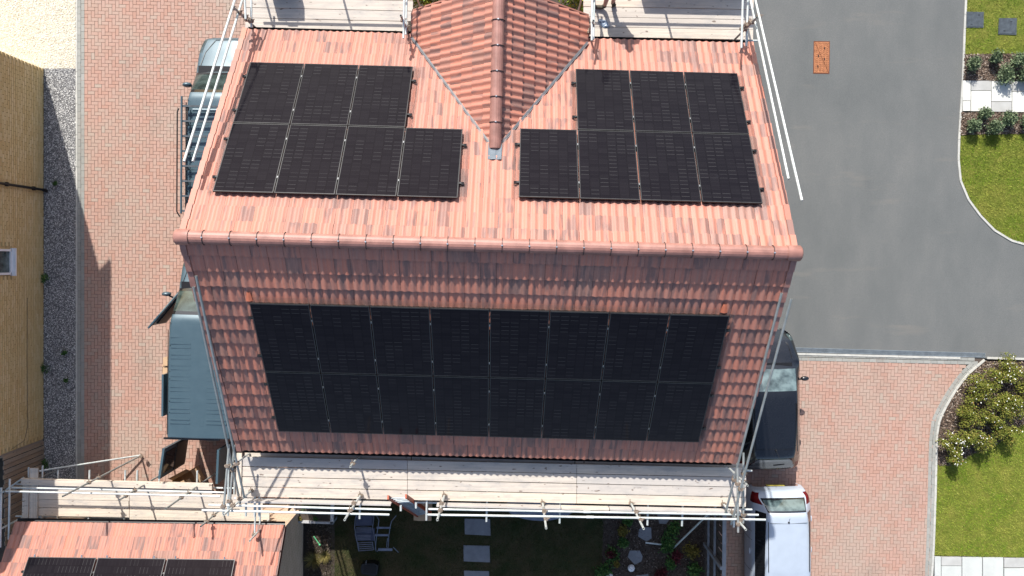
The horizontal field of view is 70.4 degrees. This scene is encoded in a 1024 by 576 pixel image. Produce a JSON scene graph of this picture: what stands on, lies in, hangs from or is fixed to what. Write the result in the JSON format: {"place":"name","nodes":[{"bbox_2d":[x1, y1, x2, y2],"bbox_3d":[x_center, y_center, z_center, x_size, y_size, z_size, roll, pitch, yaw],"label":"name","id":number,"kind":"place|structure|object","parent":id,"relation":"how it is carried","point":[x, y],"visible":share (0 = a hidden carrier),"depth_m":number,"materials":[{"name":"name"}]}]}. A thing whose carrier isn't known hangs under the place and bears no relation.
{"place":"outdoors","nodes":[
{"label":"outdoors","id":0,"kind":"place"},
{"bbox_2d":[0,0,75,68],"bbox_3d":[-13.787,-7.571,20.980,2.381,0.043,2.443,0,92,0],"label":"gravel","id":1,"kind":"structure","parent":0,"point":[42,15],"depth_m":20.98,"materials":[{"name":"beige gravel"}]},
{"bbox_2d":[81,0,310,500],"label":"driveway","id":2,"kind":"structure","parent":0,"point":[141,57],"depth_m":21.17,"materials":[{"name":"brick"}]},
{"bbox_2d":[0,453,270,546],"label":"scaffold","id":3,"kind":"object","parent":2,"relation":"on","point":[75,498],"visible":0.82,"depth_m":19.82,"materials":[{"name":"brown wood"}]},
{"bbox_2d":[0,501,302,575],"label":"roof","id":4,"kind":"structure","parent":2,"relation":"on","point":[273,546],"depth_m":18.88,"materials":[{"name":"red tile"}]},
{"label":"mounting rail","id":5,"kind":"object","parent":4,"relation":"attached to","visible":0},
{"bbox_2d":[22,557,95,575],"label":"solar panel","id":6,"kind":"object","parent":5,"relation":"on","point":[59,566],"visible":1,"depth_m":18.42,"materials":[{"name":"black glass"}]},
{"bbox_2d":[93,558,165,575],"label":"solar panel","id":7,"kind":"object","parent":5,"relation":"on","point":[129,566],"visible":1,"depth_m":18.43,"materials":[{"name":"black glass"}]},
{"bbox_2d":[163,559,234,575],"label":"solar panel","id":8,"kind":"object","parent":5,"relation":"on","point":[199,567],"visible":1,"depth_m":18.44,"materials":[{"name":"black glass"}]},
{"bbox_2d":[168,466,204,482],"bbox_3d":[-9.380,5.598,21.106,0.972,0.668,0.704,-28,92,1],"label":"cardboard box","id":9,"kind":"object","parent":2,"relation":"on","point":[185,475],"visible":0.34,"depth_m":21.07,"materials":[{"name":"brown cardboard"}]},
{"bbox_2d":[147,263,238,483],"bbox_3d":[-8.542,2.077,20.318,2.958,2.000,6.371,0,92,0],"label":"parked van","id":10,"kind":"object","parent":2,"relation":"on","point":[189,407],"visible":0.45,"depth_m":19.37,"materials":[{"name":"blue paint"}]},
{"bbox_2d":[176,38,238,216],"bbox_3d":[-7.743,-4.418,19.982,2.480,2.220,5.134,0,92,0],"label":"parked van","id":11,"kind":"object","parent":2,"relation":"on","point":[208,52],"visible":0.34,"depth_m":19.14,"materials":[{"name":"grey paint"}]},
{"bbox_2d":[173,0,803,464],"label":"house","id":12,"kind":"structure","parent":2,"relation":"on","point":[493,76],"depth_m":13.97,"materials":[{"name":"red tile"}]},
{"bbox_2d":[232,108,411,116],"bbox_3d":[-3.854,-3.568,14.746,3.643,0.060,0.058,2,92,0],"label":"mounting rail","id":13,"kind":"object","parent":12,"relation":"attached to","point":[408,114],"visible":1,"depth_m":14.72,"materials":[{"name":"black metal"}]},
{"bbox_2d":[291,63,358,125],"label":"solar panel","id":14,"kind":"object","parent":13,"relation":"attached to","point":[325,94],"visible":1,"depth_m":14.93,"materials":[{"name":"black glass"}]},
{"bbox_2d":[242,75,415,82],"bbox_3d":[-3.833,-4.396,15.241,3.643,0.060,0.058,2,92,0],"label":"mounting rail","id":15,"kind":"object","parent":12,"relation":"attached to","point":[412,81],"visible":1,"depth_m":15.22,"materials":[{"name":"black metal"}]},
{"bbox_2d":[233,62,303,124],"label":"solar panel","id":16,"kind":"object","parent":15,"relation":"on","point":[269,93],"visible":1,"depth_m":14.92,"materials":[{"name":"black glass"}]},
{"bbox_2d":[348,65,412,127],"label":"solar panel","id":17,"kind":"object","parent":15,"relation":"attached to","point":[381,96],"visible":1,"depth_m":14.93,"materials":[{"name":"black glass"}]},
{"bbox_2d":[212,175,463,184],"bbox_3d":[-3.314,-2.058,13.855,4.797,0.060,0.058,2,92,0],"label":"mounting rail","id":18,"kind":"object","parent":12,"relation":"attached to","point":[215,177],"visible":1,"depth_m":13.83,"materials":[{"name":"black metal"}]},
{"bbox_2d":[274,124,346,194],"bbox_3d":[-3.875,-2.505,14.070,1.183,0.962,1.495,0,92,0],"label":"solar panel","id":19,"kind":"object","parent":18,"relation":"on","point":[311,160],"visible":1,"depth_m":14.03,"materials":[{"name":"black glass"}]},
{"bbox_2d":[336,126,404,196],"bbox_3d":[-2.721,-2.475,14.073,1.183,0.962,1.495,0,92,0],"label":"solar panel","id":20,"kind":"object","parent":18,"relation":"attached to","point":[371,162],"visible":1,"depth_m":14.04,"materials":[{"name":"black glass"}]},
{"bbox_2d":[397,128,462,198],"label":"solar panel","id":21,"kind":"object","parent":18,"relation":"attached to","point":[430,163],"visible":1,"depth_m":14.04,"materials":[{"name":"black glass"}]},
{"bbox_2d":[209,64,469,199],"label":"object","id":22,"kind":"object","parent":12,"relation":"attached to","point":[221,147],"visible":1,"depth_m":14.60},
{"bbox_2d":[224,137,466,146],"bbox_3d":[-3.294,-2.885,14.350,4.797,0.060,0.058,2,92,0],"label":"mounting rail","id":23,"kind":"object","parent":12,"relation":"attached to","point":[226,139],"visible":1,"depth_m":14.33,"materials":[{"name":"black metal"}]},
{"bbox_2d":[213,123,289,193],"bbox_3d":[-5.029,-2.536,14.066,1.183,0.962,1.495,0,92,0],"label":"solar panel","id":24,"kind":"object","parent":23,"relation":"attached to","point":[252,158],"visible":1,"depth_m":14.03,"materials":[{"name":"black glass"}]},
{"bbox_2d":[271,416,705,429],"bbox_3d":[-0.498,2.924,15.723,9.413,0.060,0.058,2,92,0],"label":"mounting rail","id":25,"kind":"object","parent":12,"relation":"attached to","point":[273,417],"visible":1,"depth_m":15.70,"materials":[{"name":"black metal"}]},
{"bbox_2d":[265,372,330,432],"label":"solar panel","id":26,"kind":"object","parent":25,"relation":"attached to","point":[298,401],"visible":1,"depth_m":15.37,"materials":[{"name":"black glass"}]},
{"bbox_2d":[321,373,382,433],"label":"solar panel","id":27,"kind":"object","parent":25,"relation":"on","point":[353,403],"visible":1,"depth_m":15.37,"materials":[{"name":"black glass"}]},
{"bbox_2d":[377,374,435,435],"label":"solar panel","id":28,"kind":"object","parent":25,"relation":"on","point":[407,404],"visible":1,"depth_m":15.38,"materials":[{"name":"black glass"}]},
{"bbox_2d":[434,376,489,436],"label":"solar panel","id":29,"kind":"object","parent":25,"relation":"on","point":[461,406],"visible":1,"depth_m":15.38,"materials":[{"name":"black glass"}]},
{"bbox_2d":[489,377,544,437],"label":"solar panel","id":30,"kind":"object","parent":25,"relation":"on","point":[516,408],"visible":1,"depth_m":15.38,"materials":[{"name":"black glass"}]},
{"bbox_2d":[542,379,600,439],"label":"solar panel","id":31,"kind":"object","parent":25,"relation":"on","point":[570,408],"visible":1,"depth_m":15.38,"materials":[{"name":"black glass"}]},
{"bbox_2d":[594,380,656,440],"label":"solar panel","id":32,"kind":"object","parent":25,"relation":"on","point":[624,410],"visible":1,"depth_m":15.39,"materials":[{"name":"black glass"}]},
{"bbox_2d":[647,382,712,441],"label":"solar panel","id":33,"kind":"object","parent":25,"relation":"on","point":[679,410],"visible":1,"depth_m":15.39,"materials":[{"name":"black glass"}]},
{"bbox_2d":[257,354,720,368],"bbox_3d":[-0.458,1.494,14.728,9.413,0.060,0.058,2,92,0],"label":"mounting rail","id":34,"kind":"object","parent":12,"relation":"attached to","point":[259,355],"visible":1,"depth_m":14.71,"materials":[{"name":"black metal"}]},
{"bbox_2d":[250,303,320,372],"bbox_3d":[-4.479,1.012,14.411,1.182,0.962,1.495,0,92,0],"label":"solar panel","id":35,"kind":"object","parent":34,"relation":"attached to","point":[285,337],"visible":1,"depth_m":14.37,"materials":[{"name":"black glass"}]},
{"bbox_2d":[310,304,376,373],"bbox_3d":[-3.326,1.043,14.415,1.182,0.962,1.495,0,92,0],"label":"solar panel","id":36,"kind":"object","parent":34,"relation":"on","point":[344,339],"visible":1,"depth_m":14.37,"materials":[{"name":"black glass"}]},
{"bbox_2d":[658,314,728,382],"bbox_3d":[3.591,1.226,14.435,1.172,0.962,1.495,0,92,0],"label":"solar panel","id":37,"kind":"object","parent":34,"relation":"on","point":[692,347],"visible":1,"depth_m":14.39,"materials":[{"name":"black glass"}]},
{"bbox_2d":[248,316,730,331],"bbox_3d":[-0.435,0.703,14.177,9.413,0.060,0.058,2,92,0],"label":"mounting rail","id":38,"kind":"object","parent":12,"relation":"attached to","point":[251,317],"visible":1,"depth_m":14.16,"materials":[{"name":"black metal"}]},
{"bbox_2d":[370,306,432,375],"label":"solar panel","id":39,"kind":"object","parent":38,"relation":"on","point":[402,339],"visible":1,"depth_m":14.37,"materials":[{"name":"black glass"}]},
{"bbox_2d":[430,307,489,376],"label":"solar panel","id":40,"kind":"object","parent":38,"relation":"on","point":[460,342],"visible":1,"depth_m":14.38,"materials":[{"name":"black glass"}]},
{"bbox_2d":[490,309,548,378],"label":"solar panel","id":41,"kind":"object","parent":38,"relation":"on","point":[518,343],"visible":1,"depth_m":14.38,"materials":[{"name":"black glass"}]},
{"bbox_2d":[546,311,608,379],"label":"solar panel","id":42,"kind":"object","parent":38,"relation":"on","point":[576,344],"visible":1,"depth_m":14.39,"materials":[{"name":"black glass"}]},
{"bbox_2d":[602,312,668,381],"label":"solar panel","id":43,"kind":"object","parent":38,"relation":"attached to","point":[634,346],"visible":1,"depth_m":14.39,"materials":[{"name":"black glass"}]},
{"bbox_2d":[245,298,734,441],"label":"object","id":44,"kind":"object","parent":12,"relation":"attached to","point":[351,302],"visible":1,"depth_m":13.95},
{"bbox_2d":[515,143,756,151],"bbox_3d":[2.453,-2.787,14.398,4.797,0.060,0.058,2,92,0],"label":"mounting rail","id":45,"kind":"object","parent":12,"relation":"attached to","point":[518,144],"visible":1,"depth_m":14.38,"materials":[{"name":"black metal"}]},
{"bbox_2d":[519,128,578,198],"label":"solar panel","id":46,"kind":"object","parent":45,"relation":"attached to","point":[548,165],"visible":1,"depth_m":14.08,"materials":[{"name":"black glass"}]},
{"bbox_2d":[578,130,639,200],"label":"solar panel","id":47,"kind":"object","parent":45,"relation":"attached to","point":[608,169],"visible":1,"depth_m":14.08,"materials":[{"name":"black glass"}]},
{"bbox_2d":[635,131,700,202],"bbox_3d":[3.025,-2.376,14.122,1.182,0.962,1.495,0,92,0],"label":"solar panel","id":48,"kind":"object","parent":45,"relation":"attached to","point":[667,169],"visible":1,"depth_m":14.08,"materials":[{"name":"black glass"}]},
{"bbox_2d":[692,133,761,203],"bbox_3d":[4.174,-2.346,14.125,1.172,0.962,1.495,0,92,0],"label":"solar panel","id":49,"kind":"object","parent":45,"relation":"attached to","point":[726,169],"visible":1,"depth_m":14.09,"materials":[{"name":"black glass"}]},
{"bbox_2d":[512,70,768,204],"bbox_3d":[2.471,-3.117,14.596,4.952,1.927,3.047,0,92,0],"label":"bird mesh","id":50,"kind":"object","parent":12,"relation":"attached to","point":[514,189],"visible":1,"depth_m":14.47,"materials":[{"name":"metal"}]},
{"bbox_2d":[571,82,743,88],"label":"mounting rail","id":51,"kind":"object","parent":12,"relation":"attached to","point":[574,83],"visible":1,"depth_m":15.27,"materials":[{"name":"black metal"}]},
{"bbox_2d":[576,69,633,130],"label":"solar panel","id":52,"kind":"object","parent":51,"relation":"attached to","point":[604,100],"visible":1,"depth_m":14.98,"materials":[{"name":"black glass"}]},
{"bbox_2d":[630,70,691,132],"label":"solar panel","id":53,"kind":"object","parent":51,"relation":"on","point":[659,101],"visible":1,"depth_m":14.98,"materials":[{"name":"black glass"}]},
{"bbox_2d":[684,72,748,134],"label":"solar panel","id":54,"kind":"object","parent":51,"relation":"on","point":[715,104],"visible":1,"depth_m":14.98,"materials":[{"name":"black glass"}]},
{"bbox_2d":[192,275,791,547],"bbox_3d":[-0.547,3.747,17.380,12.386,8.022,8.236,0,92,0],"label":"scaffold","id":55,"kind":"object","parent":2,"relation":"on","point":[648,481],"visible":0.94,"depth_m":16.89,"materials":[{"name":"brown wood"}]},
{"bbox_2d":[387,494,431,516],"bbox_3d":[-2.529,5.589,18.467,0.437,5.764,2.541,2,92,0],"label":"ladder","id":56,"kind":"object","parent":55,"relation":"attached to","point":[410,509],"visible":0.97,"depth_m":17.79,"materials":[{"name":"silver metal"}]},
{"bbox_2d":[307,457,605,575],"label":"lawn","id":57,"kind":"structure","parent":0,"point":[494,529],"depth_m":21.53,"materials":[{"name":"plant"}]},
{"bbox_2d":[294,498,336,524],"bbox_3d":[-5.744,6.470,21.228,1.185,0.500,0.736,0,92,0],"label":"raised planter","id":58,"kind":"object","parent":57,"relation":"on","point":[330,519],"visible":0.35,"depth_m":21.06,"materials":[{"name":"plant"}]},
{"bbox_2d":[354,515,375,550],"bbox_3d":[-4.329,7.201,21.393,0.653,0.128,1.135,0,92,0],"label":"garden chair","id":59,"kind":"object","parent":57,"relation":"on","point":[365,534],"visible":0.99,"depth_m":21.38,"materials":[{"name":"fabric"}]},
{"bbox_2d":[463,545,489,561],"bbox_3d":[-1.045,7.886,21.537,0.791,0.040,0.514,0,92,0],"label":"stepping stone","id":60,"kind":"object","parent":57,"relation":"on","point":[476,553],"visible":1,"depth_m":21.52,"materials":[{"name":"grey stone"}]},
{"bbox_2d":[465,518,490,535],"bbox_3d":[-1.020,7.085,21.509,0.774,0.040,0.513,0,92,0],"label":"stepping stone","id":61,"kind":"object","parent":57,"relation":"on","point":[477,526],"visible":1,"depth_m":21.49,"materials":[{"name":"grey stone"}]},
{"bbox_2d":[507,492,574,520],"bbox_3d":[0.825,6.245,21.135,2.000,0.704,0.840,0,92,0],"label":"garden table","id":62,"kind":"object","parent":57,"relation":"on","point":[537,513],"visible":0.25,"depth_m":20.79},
{"bbox_2d":[0,0,1023,575],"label":"ground","id":63,"kind":"structure","parent":0,"point":[2,548],"depth_m":21.57,"materials":[{"name":"soil"}]},
{"bbox_2d":[0,51,43,455],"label":"house","id":64,"kind":"structure","parent":63,"relation":"on","point":[21,209],"depth_m":20.23,"materials":[{"name":"brick"}]},
{"bbox_2d":[0,248,16,275],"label":"window","id":65,"kind":"structure","parent":64,"relation":"in","point":[8,257],"depth_m":19.73,"materials":[{"name":"white plastic"}]},
{"bbox_2d":[43,68,75,507],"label":"gravel","id":66,"kind":"structure","parent":63,"relation":"on","point":[54,257],"depth_m":21.22,"materials":[{"name":"grey gravel"}]},
{"bbox_2d":[0,439,45,547],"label":"fence","id":67,"kind":"object","parent":66,"relation":"on","point":[15,498],"visible":0.52,"depth_m":20.22,"materials":[{"name":"brown wood"}]},
{"bbox_2d":[76,0,77,478],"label":"edging kerb","id":68,"kind":"structure","parent":63,"relation":"on","point":[76,255],"depth_m":21.20,"materials":[{"name":"grey concrete"}]},
{"bbox_2d":[77,0,84,479],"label":"sett edging","id":69,"kind":"object","parent":63,"relation":"on","point":[80,220],"visible":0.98,"depth_m":21.18,"materials":[{"name":"grey stone"}]},
{"bbox_2d":[183,0,420,161],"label":"scaffold","id":70,"kind":"object","parent":63,"relation":"on","point":[387,15],"visible":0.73,"depth_m":16.51,"materials":[{"name":"silver wood"}]},
{"bbox_2d":[306,523,334,575],"bbox_3d":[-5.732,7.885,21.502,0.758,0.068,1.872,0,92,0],"label":"bark mulch","id":71,"kind":"object","parent":63,"relation":"on","point":[309,548],"visible":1,"depth_m":21.49,"materials":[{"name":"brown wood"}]},
{"bbox_2d":[602,494,704,575],"bbox_3d":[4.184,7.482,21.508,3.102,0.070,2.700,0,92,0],"label":"bark mulch","id":72,"kind":"object","parent":63,"relation":"on","point":[639,545],"visible":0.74,"depth_m":21.51,"materials":[{"name":"green plant"}]},
{"bbox_2d":[578,0,802,200],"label":"scaffold","id":73,"kind":"object","parent":63,"relation":"on","point":[708,19],"visible":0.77,"depth_m":16.53,"materials":[{"name":"silver wood"}]},
{"bbox_2d":[703,486,725,575],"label":"fence","id":74,"kind":"object","parent":63,"relation":"on","point":[719,563],"visible":0.66,"depth_m":20.47,"materials":[{"name":"brown wood"}]},
{"bbox_2d":[798,355,983,575],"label":"sett edging","id":75,"kind":"object","parent":63,"relation":"on","point":[970,363],"visible":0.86,"depth_m":21.39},
{"bbox_2d":[797,0,1023,575],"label":"edging kerb","id":76,"kind":"structure","parent":63,"relation":"on","point":[994,230],"depth_m":21.33,"materials":[{"name":"grey concrete"}]},
{"bbox_2d":[937,361,1023,465],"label":"bark mulch","id":77,"kind":"object","parent":63,"relation":"on","point":[950,426],"visible":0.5,"depth_m":21.39,"materials":[{"name":"green plant"}]},
{"bbox_2d":[936,429,971,450],"bbox_3d":[12.844,4.449,21.084,0.868,0.737,0.733,0,92,0],"label":"shrub","id":78,"kind":"object","parent":77,"relation":"on","point":[955,439],"visible":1,"depth_m":21.02,"materials":[{"name":"green plant"}]},
{"bbox_2d":[956,396,988,428],"bbox_3d":[13.187,3.652,21.064,0.781,0.717,0.842,-38,92,1],"label":"shrub","id":79,"kind":"object","parent":77,"relation":"on","point":[968,417],"visible":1,"depth_m":20.98,"materials":[{"name":"green plant"}]},
{"bbox_2d":[961,428,997,453],"bbox_3d":[13.561,4.445,21.081,1.028,0.736,0.689,28,92,-1],"label":"shrub","id":80,"kind":"object","parent":77,"relation":"on","point":[974,439],"visible":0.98,"depth_m":20.98,"materials":[{"name":"green plant"}]},
{"bbox_2d":[963,367,1002,402],"bbox_3d":[13.640,2.823,21.026,0.981,0.732,1.071,0,92,0],"label":"shrub","id":81,"kind":"object","parent":77,"relation":"on","point":[981,396],"visible":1,"depth_m":20.96,"materials":[{"name":"green plant"}]},
{"bbox_2d":[969,396,1014,438],"bbox_3d":[13.996,3.759,21.065,1.036,0.723,1.057,31,92,-1],"label":"shrub","id":82,"kind":"object","parent":77,"relation":"on","point":[994,419],"visible":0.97,"depth_m":21.00,"materials":[{"name":"green plant"}]},
{"bbox_2d":[989,417,1022,446],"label":"shrub","id":83,"kind":"object","parent":77,"relation":"on","point":[1010,430],"visible":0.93,"depth_m":21.02,"materials":[{"name":"green plant"}]},
{"bbox_2d":[993,352,1023,383],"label":"shrub","id":84,"kind":"object","parent":77,"relation":"on","point":[1009,375],"visible":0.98,"depth_m":20.91,"materials":[{"name":"green plant"}]},
{"bbox_2d":[993,390,1023,419],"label":"shrub","id":85,"kind":"object","parent":77,"relation":"on","point":[1006,400],"visible":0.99,"depth_m":20.95,"materials":[{"name":"green plant"}]},
{"bbox_2d":[960,112,1023,134],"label":"bark mulch","id":86,"kind":"object","parent":63,"relation":"on","point":[965,119],"visible":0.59,"depth_m":21.09,"materials":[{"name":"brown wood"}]},
{"bbox_2d":[963,53,1023,80],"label":"bark mulch","id":87,"kind":"object","parent":63,"relation":"on","point":[983,71],"visible":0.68,"depth_m":21.03,"materials":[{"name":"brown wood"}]},
{"bbox_2d":[994,61,1019,85],"bbox_3d":[14.221,-6.156,20.850,0.629,0.464,0.687,0,92,0],"label":"lavender","id":88,"kind":"object","parent":87,"relation":"on","point":[1007,74],"visible":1,"depth_m":20.80,"materials":[{"name":"green plant"}]},
{"bbox_2d":[717,357,965,575],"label":"driveway","id":89,"kind":"structure","parent":0,"point":[859,473],"depth_m":21.47,"materials":[{"name":"brick"}]},
{"bbox_2d":[740,328,808,469],"bbox_3d":[7.237,3.193,20.577,2.210,1.624,4.006,0,92,0],"label":"parked car","id":90,"kind":"object","parent":89,"relation":"on","point":[777,443],"visible":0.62,"depth_m":20.00,"materials":[{"name":"black paint"}]},
{"bbox_2d":[741,483,811,575],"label":"parked car","id":91,"kind":"object","parent":89,"relation":"on","point":[777,542],"visible":0.91,"depth_m":20.13,"materials":[{"name":"silver metal"}]},
{"bbox_2d":[753,0,1023,357],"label":"road","id":92,"kind":"structure","parent":0,"point":[903,244],"depth_m":21.18,"materials":[{"name":"grey asphalt"}]},
{"bbox_2d":[813,41,829,73],"bbox_3d":[8.979,-6.689,21.039,0.474,0.016,0.942,0,92,0],"label":"manhole cover","id":93,"kind":"object","parent":92,"relation":"on","point":[821,57],"visible":1,"depth_m":21.04,"materials":[{"name":"metal"}]},
{"bbox_2d":[795,347,984,356],"bbox_3d":[10.810,1.888,21.342,6.245,0.019,0.132,2,92,0],"label":"drain channel","id":94,"kind":"object","parent":92,"relation":"on","point":[890,352],"visible":0.88,"depth_m":21.34,"materials":[{"name":"grey concrete"}]},
{"bbox_2d":[934,424,1023,557],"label":"lawn","id":95,"kind":"structure","parent":0,"point":[942,505],"depth_m":21.50,"materials":[{"name":"plant"}]},
{"bbox_2d":[934,556,1023,575],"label":"path","id":96,"kind":"structure","parent":0,"point":[964,566],"depth_m":21.55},
{"bbox_2d":[959,134,1023,243],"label":"lawn","id":97,"kind":"structure","parent":0,"point":[997,207],"depth_m":21.17,"materials":[{"name":"plant"}]},
{"bbox_2d":[962,80,1023,111],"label":"path","id":98,"kind":"structure","parent":0,"point":[992,95],"depth_m":21.07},
{"bbox_2d":[965,0,1023,53],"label":"lawn","id":99,"kind":"structure","parent":0,"point":[985,6],"depth_m":21.02,"materials":[{"name":"plant"}]},
{"bbox_2d":[966,12,983,27],"bbox_3d":[13.399,-7.765,20.998,0.505,0.039,0.458,0,92,0],"label":"access cover","id":100,"kind":"object","parent":99,"relation":"on","point":[974,19],"visible":1,"depth_m":20.98,"materials":[{"name":"grey metal"}]},
{"bbox_2d":[998,18,1016,34],"bbox_3d":[14.347,-7.571,21.007,0.531,0.039,0.481,0,92,0],"label":"access cover","id":101,"kind":"object","parent":99,"relation":"on","point":[1007,26],"visible":1,"depth_m":20.99,"materials":[{"name":"grey metal"}]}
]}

